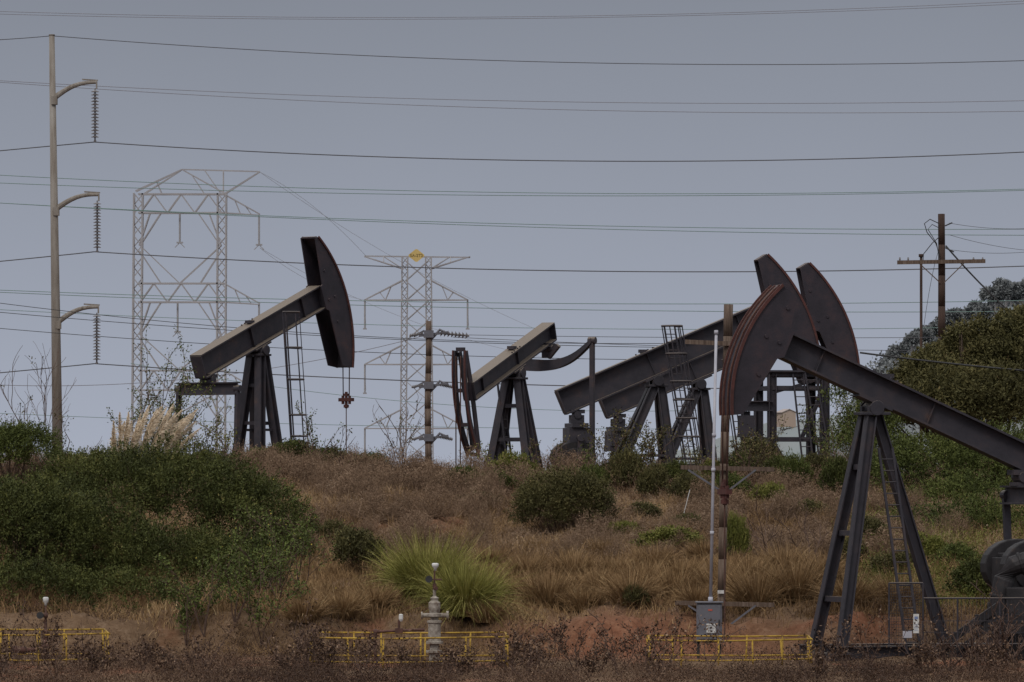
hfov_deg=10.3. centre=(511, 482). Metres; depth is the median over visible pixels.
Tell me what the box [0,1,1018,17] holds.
power line
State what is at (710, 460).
dry brush
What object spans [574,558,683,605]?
grass tussock
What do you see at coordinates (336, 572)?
dry grass
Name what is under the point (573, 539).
dry brush
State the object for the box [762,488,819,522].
dry brush
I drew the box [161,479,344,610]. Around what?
bush
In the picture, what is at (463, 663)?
bare bush
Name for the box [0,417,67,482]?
bush
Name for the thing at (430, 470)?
dry brush
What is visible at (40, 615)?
wellhead
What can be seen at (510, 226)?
power line
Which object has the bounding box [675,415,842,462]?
hill
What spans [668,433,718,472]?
bare bush
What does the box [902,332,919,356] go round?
distant tree
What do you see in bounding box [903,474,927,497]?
dry brush
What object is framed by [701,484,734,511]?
dry brush
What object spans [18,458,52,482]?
dry brush
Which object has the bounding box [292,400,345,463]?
bare bush
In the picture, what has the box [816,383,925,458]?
scrub tree
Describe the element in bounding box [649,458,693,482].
shrub
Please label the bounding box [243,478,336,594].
bare bush
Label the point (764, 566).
grass tussock
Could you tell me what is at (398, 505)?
dry brush
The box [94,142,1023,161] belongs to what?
power line
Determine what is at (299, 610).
grass tussock
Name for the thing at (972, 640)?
bare bush
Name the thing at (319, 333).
power line
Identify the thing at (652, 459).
bare bush
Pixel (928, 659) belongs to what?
bare bush
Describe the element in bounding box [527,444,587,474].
dry brush
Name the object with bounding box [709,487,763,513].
dry brush
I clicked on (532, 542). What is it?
grass tussock
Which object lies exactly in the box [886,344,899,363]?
distant tree
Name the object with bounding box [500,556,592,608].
grass tussock
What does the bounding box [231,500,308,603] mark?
bare bush
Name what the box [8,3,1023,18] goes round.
power line
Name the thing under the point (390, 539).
dry brush
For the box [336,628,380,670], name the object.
bare bush
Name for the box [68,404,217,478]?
pampas grass
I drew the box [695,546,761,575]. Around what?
grass tussock
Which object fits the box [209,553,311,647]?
bare bush
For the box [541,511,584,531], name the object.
dry brush
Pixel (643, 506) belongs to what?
shrub
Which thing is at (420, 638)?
yellow pipe railing
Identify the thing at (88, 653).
bare bush
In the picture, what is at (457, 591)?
pampas grass
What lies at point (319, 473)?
dry brush
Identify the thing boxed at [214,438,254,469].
dry brush
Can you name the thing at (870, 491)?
dry brush
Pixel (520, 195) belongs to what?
power line
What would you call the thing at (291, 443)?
shrub
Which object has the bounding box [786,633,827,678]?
bare bush
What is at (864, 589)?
grass tussock
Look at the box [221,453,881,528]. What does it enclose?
golden grass
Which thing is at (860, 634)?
bare bush
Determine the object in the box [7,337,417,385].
power line
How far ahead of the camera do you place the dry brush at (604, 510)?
176.94 m
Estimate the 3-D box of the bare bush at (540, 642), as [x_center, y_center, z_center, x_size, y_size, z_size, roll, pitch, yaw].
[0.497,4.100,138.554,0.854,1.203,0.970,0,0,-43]
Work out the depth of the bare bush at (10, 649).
134.20 m
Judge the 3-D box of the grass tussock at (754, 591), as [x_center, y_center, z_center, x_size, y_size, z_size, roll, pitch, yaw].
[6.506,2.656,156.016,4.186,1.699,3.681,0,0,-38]
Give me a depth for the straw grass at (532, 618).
153.00 m
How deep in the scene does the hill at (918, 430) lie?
1046.85 m
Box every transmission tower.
[131,169,263,455]
[363,249,469,461]
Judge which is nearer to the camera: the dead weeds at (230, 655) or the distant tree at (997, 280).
the dead weeds at (230, 655)
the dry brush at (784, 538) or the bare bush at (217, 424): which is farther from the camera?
the bare bush at (217, 424)
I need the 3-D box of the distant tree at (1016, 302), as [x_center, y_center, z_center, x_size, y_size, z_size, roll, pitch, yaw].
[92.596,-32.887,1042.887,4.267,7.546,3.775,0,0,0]
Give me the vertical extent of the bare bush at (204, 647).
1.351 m
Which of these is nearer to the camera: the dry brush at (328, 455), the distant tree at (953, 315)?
the dry brush at (328, 455)
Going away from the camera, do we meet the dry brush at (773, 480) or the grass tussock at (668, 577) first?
the grass tussock at (668, 577)
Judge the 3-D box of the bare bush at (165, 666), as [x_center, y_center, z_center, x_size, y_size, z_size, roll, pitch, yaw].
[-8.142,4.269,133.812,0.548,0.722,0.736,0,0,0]
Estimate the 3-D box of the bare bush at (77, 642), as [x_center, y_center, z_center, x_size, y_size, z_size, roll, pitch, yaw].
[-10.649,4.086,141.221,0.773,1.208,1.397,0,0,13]
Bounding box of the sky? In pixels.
[0,0,1023,467]
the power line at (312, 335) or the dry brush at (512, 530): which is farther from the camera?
the power line at (312, 335)
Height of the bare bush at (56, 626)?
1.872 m
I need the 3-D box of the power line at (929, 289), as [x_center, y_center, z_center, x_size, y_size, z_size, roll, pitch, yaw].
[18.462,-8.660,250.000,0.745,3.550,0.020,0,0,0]
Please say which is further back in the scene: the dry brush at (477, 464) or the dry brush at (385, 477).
the dry brush at (477, 464)
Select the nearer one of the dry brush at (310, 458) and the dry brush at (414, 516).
the dry brush at (414, 516)
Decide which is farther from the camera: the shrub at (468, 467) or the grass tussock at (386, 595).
the shrub at (468, 467)
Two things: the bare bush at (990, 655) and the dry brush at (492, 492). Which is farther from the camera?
the dry brush at (492, 492)
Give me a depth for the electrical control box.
147.46 m
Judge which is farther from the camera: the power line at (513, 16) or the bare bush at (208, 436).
the power line at (513, 16)
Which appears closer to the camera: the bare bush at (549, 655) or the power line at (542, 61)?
the bare bush at (549, 655)
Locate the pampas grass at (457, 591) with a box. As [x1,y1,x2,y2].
[393,544,554,634]
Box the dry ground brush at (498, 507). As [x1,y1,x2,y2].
[0,446,1023,564]
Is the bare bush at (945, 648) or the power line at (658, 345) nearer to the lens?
the bare bush at (945, 648)
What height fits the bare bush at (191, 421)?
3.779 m
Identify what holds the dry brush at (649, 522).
on the ground at (770, 626)
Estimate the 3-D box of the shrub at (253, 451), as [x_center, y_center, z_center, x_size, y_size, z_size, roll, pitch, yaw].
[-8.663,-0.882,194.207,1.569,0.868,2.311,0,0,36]
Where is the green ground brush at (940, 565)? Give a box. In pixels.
[829,475,1023,610]
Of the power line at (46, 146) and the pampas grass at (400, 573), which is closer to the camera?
the pampas grass at (400, 573)
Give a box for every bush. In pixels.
[0,343,75,465]
[0,414,24,472]
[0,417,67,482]
[0,425,321,613]
[0,468,114,611]
[0,616,20,670]
[0,630,27,680]
[2,396,37,475]
[4,597,66,668]
[29,623,69,681]
[48,410,110,458]
[63,624,102,664]
[74,638,114,678]
[94,636,131,675]
[106,376,205,449]
[118,628,164,671]
[126,366,236,455]
[133,324,214,439]
[136,633,168,668]
[139,399,193,454]
[151,634,205,676]
[154,544,245,636]
[155,649,176,674]
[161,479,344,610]
[166,567,238,648]
[181,622,237,674]
[182,399,235,459]
[185,428,225,457]
[200,421,240,463]
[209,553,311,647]
[219,507,285,624]
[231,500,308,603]
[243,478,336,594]
[260,629,307,671]
[269,647,304,671]
[277,613,342,665]
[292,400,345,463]
[292,620,327,665]
[293,597,323,671]
[296,637,340,665]
[299,622,342,665]
[324,426,360,466]
[325,630,417,676]
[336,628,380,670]
[372,394,427,464]
[388,629,420,668]
[433,640,470,670]
[442,641,480,673]
[469,441,513,474]
[481,636,523,661]
[482,627,546,680]
[485,619,542,666]
[489,643,532,676]
[503,463,624,537]
[516,626,552,668]
[516,638,554,669]
[524,435,571,472]
[540,613,570,664]
[541,617,601,671]
[568,650,606,676]
[576,436,608,468]
[580,406,654,467]
[583,607,646,674]
[588,634,617,669]
[616,619,671,663]
[620,420,674,466]
[634,634,684,679]
[635,423,683,465]
[649,601,704,670]
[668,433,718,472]
[686,618,744,669]
[729,414,792,477]
[729,421,779,484]
[735,478,815,552]
[768,505,829,555]
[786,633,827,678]
[798,389,854,461]
[803,640,840,678]
[814,614,856,670]
[848,609,900,664]
[868,416,1023,504]
[876,602,945,667]
[878,488,1023,536]
[902,637,944,671]
[910,632,941,672]
[933,618,984,667]
[938,604,1004,667]
[958,612,994,670]
[963,617,1013,660]
[970,579,1023,663]
[976,604,1023,665]
[977,638,1011,673]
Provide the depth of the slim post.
250.55 m
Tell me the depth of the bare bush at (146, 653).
137.26 m
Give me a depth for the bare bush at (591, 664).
135.41 m
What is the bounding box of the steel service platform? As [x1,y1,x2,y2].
[738,370,829,456]
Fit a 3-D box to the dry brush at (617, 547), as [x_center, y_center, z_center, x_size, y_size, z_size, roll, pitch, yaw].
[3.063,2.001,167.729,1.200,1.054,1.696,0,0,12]
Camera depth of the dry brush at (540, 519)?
177.12 m
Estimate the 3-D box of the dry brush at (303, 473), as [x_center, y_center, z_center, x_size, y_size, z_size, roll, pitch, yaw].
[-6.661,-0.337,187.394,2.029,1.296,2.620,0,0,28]
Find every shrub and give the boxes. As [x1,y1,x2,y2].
[41,449,80,464]
[240,446,266,462]
[257,435,327,459]
[311,516,354,542]
[316,522,397,571]
[317,446,354,465]
[354,447,390,467]
[442,463,478,479]
[465,469,519,487]
[489,448,548,479]
[572,461,613,490]
[595,461,609,472]
[599,519,649,534]
[605,442,650,488]
[622,581,650,607]
[627,524,709,548]
[629,499,662,518]
[634,460,669,498]
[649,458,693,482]
[664,470,719,498]
[667,511,705,526]
[701,458,719,477]
[711,472,755,494]
[716,434,783,459]
[716,449,760,477]
[717,510,756,558]
[745,480,789,502]
[761,451,786,477]
[776,447,815,487]
[791,497,831,515]
[802,449,839,476]
[811,453,848,493]
[841,536,871,560]
[849,513,888,538]
[863,547,931,575]
[870,446,886,484]
[889,531,950,557]
[931,540,980,566]
[940,551,991,600]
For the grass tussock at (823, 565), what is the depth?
160.12 m
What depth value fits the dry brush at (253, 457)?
190.08 m
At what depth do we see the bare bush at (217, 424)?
190.24 m
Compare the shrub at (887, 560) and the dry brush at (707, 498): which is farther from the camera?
the dry brush at (707, 498)
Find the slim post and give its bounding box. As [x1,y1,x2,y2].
[919,254,922,445]
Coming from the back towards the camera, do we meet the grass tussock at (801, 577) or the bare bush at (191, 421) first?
the bare bush at (191, 421)
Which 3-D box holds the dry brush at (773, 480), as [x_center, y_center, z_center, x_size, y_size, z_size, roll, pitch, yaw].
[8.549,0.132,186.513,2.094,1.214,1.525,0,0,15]
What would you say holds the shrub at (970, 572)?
on the ground at (770, 626)
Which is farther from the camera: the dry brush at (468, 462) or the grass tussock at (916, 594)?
the dry brush at (468, 462)
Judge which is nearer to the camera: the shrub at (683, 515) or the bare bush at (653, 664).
the bare bush at (653, 664)
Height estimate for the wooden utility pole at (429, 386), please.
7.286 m
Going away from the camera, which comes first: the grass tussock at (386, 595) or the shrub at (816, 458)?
the grass tussock at (386, 595)
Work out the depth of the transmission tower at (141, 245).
699.14 m
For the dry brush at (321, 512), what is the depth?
170.98 m
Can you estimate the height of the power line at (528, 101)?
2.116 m
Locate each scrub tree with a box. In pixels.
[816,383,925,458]
[882,301,1023,468]
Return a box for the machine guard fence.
[888,552,1023,659]
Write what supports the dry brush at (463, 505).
on the ground at (770, 626)
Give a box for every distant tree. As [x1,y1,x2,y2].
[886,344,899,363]
[891,343,909,366]
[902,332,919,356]
[918,326,934,343]
[923,323,931,329]
[929,324,937,340]
[934,318,953,332]
[945,310,952,323]
[946,307,961,322]
[960,305,975,320]
[970,299,984,307]
[973,303,992,318]
[978,285,993,313]
[984,285,1004,317]
[991,277,1010,307]
[994,278,1015,307]
[1008,296,1023,305]
[1011,281,1023,304]
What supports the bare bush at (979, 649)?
on the ground at (770, 626)
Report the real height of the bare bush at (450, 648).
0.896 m
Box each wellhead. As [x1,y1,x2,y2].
[13,597,50,658]
[373,563,448,665]
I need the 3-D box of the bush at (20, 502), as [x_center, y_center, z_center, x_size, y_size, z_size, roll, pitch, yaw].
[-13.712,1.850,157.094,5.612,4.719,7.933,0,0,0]
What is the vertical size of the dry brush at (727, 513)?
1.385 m
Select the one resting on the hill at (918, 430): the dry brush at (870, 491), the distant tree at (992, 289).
the distant tree at (992, 289)
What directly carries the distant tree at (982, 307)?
on the hill at (918, 430)
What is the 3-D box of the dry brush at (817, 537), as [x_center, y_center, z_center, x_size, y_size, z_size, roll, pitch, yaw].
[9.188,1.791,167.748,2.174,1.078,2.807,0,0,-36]
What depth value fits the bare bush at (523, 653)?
132.21 m
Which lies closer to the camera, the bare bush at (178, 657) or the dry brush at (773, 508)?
the bare bush at (178, 657)
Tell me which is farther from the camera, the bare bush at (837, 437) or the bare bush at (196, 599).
the bare bush at (837, 437)
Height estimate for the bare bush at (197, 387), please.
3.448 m
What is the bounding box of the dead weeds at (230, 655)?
[0,585,1021,668]
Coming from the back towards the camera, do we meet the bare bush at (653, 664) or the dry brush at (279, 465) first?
the dry brush at (279, 465)
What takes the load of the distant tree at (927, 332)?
on the hill at (918, 430)
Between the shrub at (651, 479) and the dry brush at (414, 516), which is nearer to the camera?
the dry brush at (414, 516)
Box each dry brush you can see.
[3,451,44,469]
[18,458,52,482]
[19,450,56,474]
[19,459,44,480]
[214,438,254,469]
[225,448,274,469]
[231,442,284,471]
[251,459,283,487]
[257,443,295,468]
[258,444,280,461]
[264,455,314,483]
[265,446,300,476]
[277,519,329,552]
[282,454,328,489]
[290,450,328,482]
[291,441,331,462]
[298,465,334,488]
[300,457,377,485]
[303,475,339,497]
[305,501,329,529]
[307,450,324,465]
[310,468,387,503]
[315,548,354,565]
[319,460,338,477]
[321,451,357,465]
[322,465,387,496]
[324,498,365,517]
[325,454,365,476]
[331,445,385,471]
[332,486,409,517]
[334,441,372,472]
[344,469,388,500]
[354,517,385,535]
[361,460,419,486]
[362,500,415,520]
[364,462,401,485]
[366,460,411,489]
[367,444,429,479]
[372,527,408,562]
[374,526,407,542]
[378,501,410,523]
[380,484,421,514]
[381,510,448,546]
[384,508,442,531]
[391,483,461,517]
[392,458,464,494]
[393,476,436,493]
[406,448,438,467]
[407,456,437,473]
[412,461,448,483]
[415,459,476,495]
[415,481,457,499]
[434,495,496,517]
[446,443,488,468]
[447,485,494,521]
[448,471,482,490]
[454,466,510,495]
[455,478,513,512]
[463,507,497,541]
[465,528,497,549]
[467,456,493,474]
[469,472,503,490]
[469,494,501,509]
[473,463,506,495]
[481,456,549,491]
[499,526,541,540]
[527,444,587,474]
[527,504,559,527]
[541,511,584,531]
[541,530,585,560]
[548,462,582,488]
[557,520,615,543]
[560,507,623,541]
[561,527,585,551]
[562,450,606,468]
[567,494,624,524]
[579,509,635,523]
[594,501,648,520]
[597,523,630,550]
[603,535,625,560]
[604,460,648,494]
[613,514,635,522]
[613,524,658,548]
[629,512,674,532]
[645,540,683,558]
[655,509,687,529]
[656,517,705,524]
[660,497,703,522]
[664,527,694,554]
[673,510,746,537]
[676,507,709,522]
[678,470,715,507]
[682,484,718,504]
[689,491,752,511]
[689,501,739,516]
[693,505,747,520]
[700,455,719,479]
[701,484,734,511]
[703,533,752,546]
[704,497,749,529]
[707,499,758,515]
[707,543,735,559]
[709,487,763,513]
[728,509,764,541]
[730,466,775,489]
[732,531,784,556]
[748,470,797,489]
[750,522,800,546]
[755,471,795,491]
[756,487,797,522]
[758,532,792,550]
[762,465,816,493]
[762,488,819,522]
[779,484,818,508]
[786,483,838,500]
[793,526,831,555]
[799,488,839,506]
[818,493,852,523]
[824,478,880,503]
[842,525,934,557]
[866,488,894,513]
[866,492,883,505]
[868,473,889,491]
[870,511,900,534]
[872,510,901,530]
[878,545,909,556]
[881,484,920,510]
[896,519,948,542]
[903,451,945,481]
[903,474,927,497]
[907,482,927,508]
[912,510,934,530]
[915,498,965,526]
[932,505,977,538]
[970,489,1018,514]
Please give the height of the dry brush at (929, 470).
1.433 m
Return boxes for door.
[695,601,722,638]
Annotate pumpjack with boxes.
[174,236,354,456]
[451,322,596,469]
[550,253,819,470]
[598,262,859,472]
[717,284,1023,660]
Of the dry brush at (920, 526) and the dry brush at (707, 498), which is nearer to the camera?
the dry brush at (920, 526)
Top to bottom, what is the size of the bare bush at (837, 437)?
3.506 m
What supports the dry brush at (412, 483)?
on the ground at (770, 626)
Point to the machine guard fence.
(1009, 571)
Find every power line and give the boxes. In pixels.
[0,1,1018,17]
[0,36,47,39]
[0,80,1023,103]
[0,82,1021,112]
[0,142,93,150]
[0,251,93,261]
[0,292,1004,311]
[0,309,945,329]
[0,312,653,347]
[0,328,625,359]
[0,363,93,372]
[0,413,602,428]
[1,175,1018,193]
[1,303,662,343]
[3,203,1023,235]
[3,290,1023,303]
[5,183,1023,195]
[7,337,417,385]
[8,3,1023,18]
[9,203,1009,229]
[56,36,1023,64]
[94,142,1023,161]
[94,251,1023,271]
[94,363,837,388]
[131,363,696,410]
[260,172,529,326]
[262,173,365,255]
[262,249,539,356]
[456,337,923,350]
[487,335,940,337]
[860,352,1023,370]
[924,253,937,322]
[945,245,1009,312]
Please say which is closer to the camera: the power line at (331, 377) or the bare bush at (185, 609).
the bare bush at (185, 609)
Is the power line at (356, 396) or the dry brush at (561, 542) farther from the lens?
the power line at (356, 396)
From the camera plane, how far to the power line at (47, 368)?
349.98 m
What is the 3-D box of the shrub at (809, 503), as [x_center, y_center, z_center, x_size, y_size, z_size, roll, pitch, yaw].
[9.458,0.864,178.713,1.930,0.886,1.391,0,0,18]
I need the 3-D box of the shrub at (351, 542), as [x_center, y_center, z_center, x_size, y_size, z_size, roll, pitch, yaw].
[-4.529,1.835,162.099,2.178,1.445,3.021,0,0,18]
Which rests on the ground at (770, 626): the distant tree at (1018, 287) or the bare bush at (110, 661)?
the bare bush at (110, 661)
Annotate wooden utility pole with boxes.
[409,321,468,465]
[675,304,773,623]
[897,214,984,468]
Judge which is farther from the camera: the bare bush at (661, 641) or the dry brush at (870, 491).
the dry brush at (870, 491)
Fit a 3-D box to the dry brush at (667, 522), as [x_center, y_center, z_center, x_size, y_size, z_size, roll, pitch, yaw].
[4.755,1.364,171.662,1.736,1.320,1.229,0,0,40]
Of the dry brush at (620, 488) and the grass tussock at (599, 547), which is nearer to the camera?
the grass tussock at (599, 547)
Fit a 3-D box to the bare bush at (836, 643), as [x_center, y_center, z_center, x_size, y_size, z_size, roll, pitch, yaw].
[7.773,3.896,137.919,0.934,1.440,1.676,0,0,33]
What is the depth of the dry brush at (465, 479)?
187.60 m
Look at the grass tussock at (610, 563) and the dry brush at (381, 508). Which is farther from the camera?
the dry brush at (381, 508)
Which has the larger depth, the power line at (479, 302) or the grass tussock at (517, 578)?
the power line at (479, 302)
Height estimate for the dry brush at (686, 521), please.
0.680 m
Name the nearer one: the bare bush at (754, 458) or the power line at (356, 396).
the bare bush at (754, 458)
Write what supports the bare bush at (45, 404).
on the ground at (770, 626)
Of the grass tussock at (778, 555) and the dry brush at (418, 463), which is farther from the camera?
the dry brush at (418, 463)
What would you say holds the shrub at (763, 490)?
on the ground at (770, 626)
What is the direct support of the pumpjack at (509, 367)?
on the ground at (770, 626)
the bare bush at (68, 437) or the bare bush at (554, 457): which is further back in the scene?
the bare bush at (554, 457)
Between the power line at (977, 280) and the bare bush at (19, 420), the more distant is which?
the power line at (977, 280)
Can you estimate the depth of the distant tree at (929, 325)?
1070.24 m
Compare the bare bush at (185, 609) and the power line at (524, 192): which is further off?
the power line at (524, 192)
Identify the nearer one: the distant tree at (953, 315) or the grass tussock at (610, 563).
the grass tussock at (610, 563)
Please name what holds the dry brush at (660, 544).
on the ground at (770, 626)
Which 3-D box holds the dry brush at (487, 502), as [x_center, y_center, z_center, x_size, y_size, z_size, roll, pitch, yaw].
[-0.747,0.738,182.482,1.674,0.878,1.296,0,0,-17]
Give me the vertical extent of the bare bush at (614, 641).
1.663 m
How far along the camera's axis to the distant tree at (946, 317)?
1046.04 m
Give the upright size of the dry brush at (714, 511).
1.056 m
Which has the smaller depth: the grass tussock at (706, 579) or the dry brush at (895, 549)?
the grass tussock at (706, 579)
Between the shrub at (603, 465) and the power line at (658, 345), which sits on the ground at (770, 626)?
the shrub at (603, 465)
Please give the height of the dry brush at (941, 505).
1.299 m
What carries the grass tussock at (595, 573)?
on the ground at (770, 626)
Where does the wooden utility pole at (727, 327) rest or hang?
on the ground at (770, 626)
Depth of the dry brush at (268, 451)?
192.13 m
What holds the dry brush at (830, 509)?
on the ground at (770, 626)
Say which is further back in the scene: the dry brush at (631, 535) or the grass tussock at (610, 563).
the dry brush at (631, 535)
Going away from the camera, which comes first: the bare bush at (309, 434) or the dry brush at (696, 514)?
the dry brush at (696, 514)
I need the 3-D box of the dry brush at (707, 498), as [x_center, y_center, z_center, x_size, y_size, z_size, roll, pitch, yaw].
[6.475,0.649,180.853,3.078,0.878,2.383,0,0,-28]
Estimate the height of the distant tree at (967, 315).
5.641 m
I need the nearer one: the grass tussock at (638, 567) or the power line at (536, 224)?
the grass tussock at (638, 567)
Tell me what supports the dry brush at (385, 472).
on the ground at (770, 626)
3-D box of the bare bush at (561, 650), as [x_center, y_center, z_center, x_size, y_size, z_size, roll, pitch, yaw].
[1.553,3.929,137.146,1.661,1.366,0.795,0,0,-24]
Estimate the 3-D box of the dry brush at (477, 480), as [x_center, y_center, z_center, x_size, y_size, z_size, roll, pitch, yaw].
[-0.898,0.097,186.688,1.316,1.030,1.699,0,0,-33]
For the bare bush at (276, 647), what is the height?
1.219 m
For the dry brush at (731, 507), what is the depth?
179.20 m
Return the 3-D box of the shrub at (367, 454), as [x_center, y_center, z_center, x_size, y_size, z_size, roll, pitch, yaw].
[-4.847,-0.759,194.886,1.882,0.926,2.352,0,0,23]
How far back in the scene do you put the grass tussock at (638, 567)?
160.61 m
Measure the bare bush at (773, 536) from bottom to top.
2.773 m
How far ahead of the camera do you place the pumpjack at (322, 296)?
225.07 m
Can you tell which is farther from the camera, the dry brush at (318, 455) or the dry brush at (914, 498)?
the dry brush at (318, 455)
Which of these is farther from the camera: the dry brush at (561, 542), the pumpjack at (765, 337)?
the dry brush at (561, 542)
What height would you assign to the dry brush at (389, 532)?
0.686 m
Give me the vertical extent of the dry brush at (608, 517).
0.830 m
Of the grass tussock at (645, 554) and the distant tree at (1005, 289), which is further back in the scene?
the distant tree at (1005, 289)
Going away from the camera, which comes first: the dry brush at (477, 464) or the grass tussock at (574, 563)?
the grass tussock at (574, 563)
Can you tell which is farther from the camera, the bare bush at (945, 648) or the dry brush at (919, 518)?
the dry brush at (919, 518)
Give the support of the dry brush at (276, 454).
on the ground at (770, 626)
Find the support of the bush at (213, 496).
on the ground at (770, 626)
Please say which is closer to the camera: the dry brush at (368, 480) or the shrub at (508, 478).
the dry brush at (368, 480)
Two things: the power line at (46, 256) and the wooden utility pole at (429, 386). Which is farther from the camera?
the power line at (46, 256)
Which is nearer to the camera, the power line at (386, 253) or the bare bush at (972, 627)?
the bare bush at (972, 627)
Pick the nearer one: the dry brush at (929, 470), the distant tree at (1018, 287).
the dry brush at (929, 470)
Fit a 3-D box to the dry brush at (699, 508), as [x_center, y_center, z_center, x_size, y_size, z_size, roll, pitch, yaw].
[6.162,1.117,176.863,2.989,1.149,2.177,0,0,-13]
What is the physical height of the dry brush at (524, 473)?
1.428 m
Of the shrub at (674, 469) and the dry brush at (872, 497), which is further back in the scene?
the shrub at (674, 469)
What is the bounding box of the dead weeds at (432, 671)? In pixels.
[0,639,1023,681]
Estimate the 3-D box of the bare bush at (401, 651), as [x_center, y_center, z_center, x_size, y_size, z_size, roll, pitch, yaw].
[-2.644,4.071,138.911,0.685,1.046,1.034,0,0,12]
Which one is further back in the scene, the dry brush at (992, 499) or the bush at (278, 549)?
the dry brush at (992, 499)
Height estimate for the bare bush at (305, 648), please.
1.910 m
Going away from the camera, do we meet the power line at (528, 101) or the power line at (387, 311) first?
the power line at (528, 101)
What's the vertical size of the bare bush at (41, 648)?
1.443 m
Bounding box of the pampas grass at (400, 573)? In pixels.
[349,522,516,607]
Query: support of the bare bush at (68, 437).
on the ground at (770, 626)
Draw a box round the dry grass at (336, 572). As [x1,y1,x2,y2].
[0,476,1023,644]
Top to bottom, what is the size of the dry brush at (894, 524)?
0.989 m
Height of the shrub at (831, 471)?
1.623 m
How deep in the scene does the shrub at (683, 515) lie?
175.96 m
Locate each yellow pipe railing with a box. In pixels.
[0,628,109,662]
[308,631,508,667]
[646,635,812,665]
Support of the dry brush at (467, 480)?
on the ground at (770, 626)
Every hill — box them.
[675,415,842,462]
[830,305,1022,471]
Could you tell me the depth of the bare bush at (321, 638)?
140.90 m
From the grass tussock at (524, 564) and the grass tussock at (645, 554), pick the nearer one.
the grass tussock at (524, 564)
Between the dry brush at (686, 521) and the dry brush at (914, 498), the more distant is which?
the dry brush at (914, 498)
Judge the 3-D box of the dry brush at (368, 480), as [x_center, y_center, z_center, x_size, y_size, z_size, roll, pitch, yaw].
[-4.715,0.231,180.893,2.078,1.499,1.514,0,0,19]
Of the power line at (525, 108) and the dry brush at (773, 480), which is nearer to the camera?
the dry brush at (773, 480)
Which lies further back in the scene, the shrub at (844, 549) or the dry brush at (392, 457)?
the dry brush at (392, 457)
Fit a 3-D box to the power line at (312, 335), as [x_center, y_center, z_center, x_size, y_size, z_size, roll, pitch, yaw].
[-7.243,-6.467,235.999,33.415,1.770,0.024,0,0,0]
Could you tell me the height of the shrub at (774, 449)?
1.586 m
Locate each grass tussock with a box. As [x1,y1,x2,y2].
[265,590,344,622]
[308,585,383,618]
[339,578,406,610]
[452,594,526,622]
[462,541,526,565]
[487,566,549,598]
[494,548,554,576]
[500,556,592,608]
[518,534,559,551]
[543,546,605,578]
[553,557,644,595]
[555,580,609,610]
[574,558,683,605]
[578,536,627,557]
[591,550,647,574]
[612,552,683,582]
[619,538,688,567]
[638,553,707,599]
[647,554,713,582]
[655,577,733,610]
[672,555,757,599]
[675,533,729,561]
[689,556,817,610]
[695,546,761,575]
[713,548,777,582]
[743,536,824,573]
[744,544,842,601]
[782,546,861,582]
[793,565,902,609]
[857,561,954,610]
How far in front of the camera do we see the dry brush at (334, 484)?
181.01 m
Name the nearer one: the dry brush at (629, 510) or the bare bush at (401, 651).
the bare bush at (401, 651)
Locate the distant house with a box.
[777,409,795,426]
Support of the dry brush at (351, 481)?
on the ground at (770, 626)
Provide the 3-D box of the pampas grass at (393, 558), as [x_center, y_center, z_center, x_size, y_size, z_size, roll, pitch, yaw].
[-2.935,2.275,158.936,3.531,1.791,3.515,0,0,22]
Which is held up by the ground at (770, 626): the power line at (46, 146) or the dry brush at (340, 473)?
the dry brush at (340, 473)
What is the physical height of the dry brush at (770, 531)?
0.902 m
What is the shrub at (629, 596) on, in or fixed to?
on the ground at (770, 626)
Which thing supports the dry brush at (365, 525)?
on the ground at (770, 626)
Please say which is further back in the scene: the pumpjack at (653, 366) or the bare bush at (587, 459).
the pumpjack at (653, 366)
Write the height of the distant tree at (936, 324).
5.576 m
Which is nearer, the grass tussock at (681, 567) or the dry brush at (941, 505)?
the grass tussock at (681, 567)
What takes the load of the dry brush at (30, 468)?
on the ground at (770, 626)
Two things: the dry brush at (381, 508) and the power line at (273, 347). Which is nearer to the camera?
the dry brush at (381, 508)
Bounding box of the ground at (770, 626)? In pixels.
[0,468,1023,681]
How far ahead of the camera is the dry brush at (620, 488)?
188.50 m
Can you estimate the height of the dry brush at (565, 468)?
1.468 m
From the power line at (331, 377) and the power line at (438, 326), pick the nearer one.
the power line at (331, 377)
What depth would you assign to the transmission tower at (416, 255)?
759.32 m
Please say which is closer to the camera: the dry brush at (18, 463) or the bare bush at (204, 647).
the bare bush at (204, 647)
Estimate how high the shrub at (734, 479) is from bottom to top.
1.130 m
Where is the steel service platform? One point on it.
(758, 405)
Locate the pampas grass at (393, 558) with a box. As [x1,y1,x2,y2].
[361,533,448,588]
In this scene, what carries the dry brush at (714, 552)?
on the ground at (770, 626)
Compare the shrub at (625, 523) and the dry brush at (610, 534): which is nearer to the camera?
the dry brush at (610, 534)
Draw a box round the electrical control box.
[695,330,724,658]
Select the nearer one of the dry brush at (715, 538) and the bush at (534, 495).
the dry brush at (715, 538)
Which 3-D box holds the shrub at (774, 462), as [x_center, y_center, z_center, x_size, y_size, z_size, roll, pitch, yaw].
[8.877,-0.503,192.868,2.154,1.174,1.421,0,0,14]
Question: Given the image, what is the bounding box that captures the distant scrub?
[847,299,1023,471]
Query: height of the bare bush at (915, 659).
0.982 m
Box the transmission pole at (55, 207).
[49,34,100,449]
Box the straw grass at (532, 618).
[189,588,574,657]
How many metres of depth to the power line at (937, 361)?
197.98 m
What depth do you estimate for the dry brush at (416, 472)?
187.22 m
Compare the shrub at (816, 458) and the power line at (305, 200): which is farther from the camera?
the power line at (305, 200)
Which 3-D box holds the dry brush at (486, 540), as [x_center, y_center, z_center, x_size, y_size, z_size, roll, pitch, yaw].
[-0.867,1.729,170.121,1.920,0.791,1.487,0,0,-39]

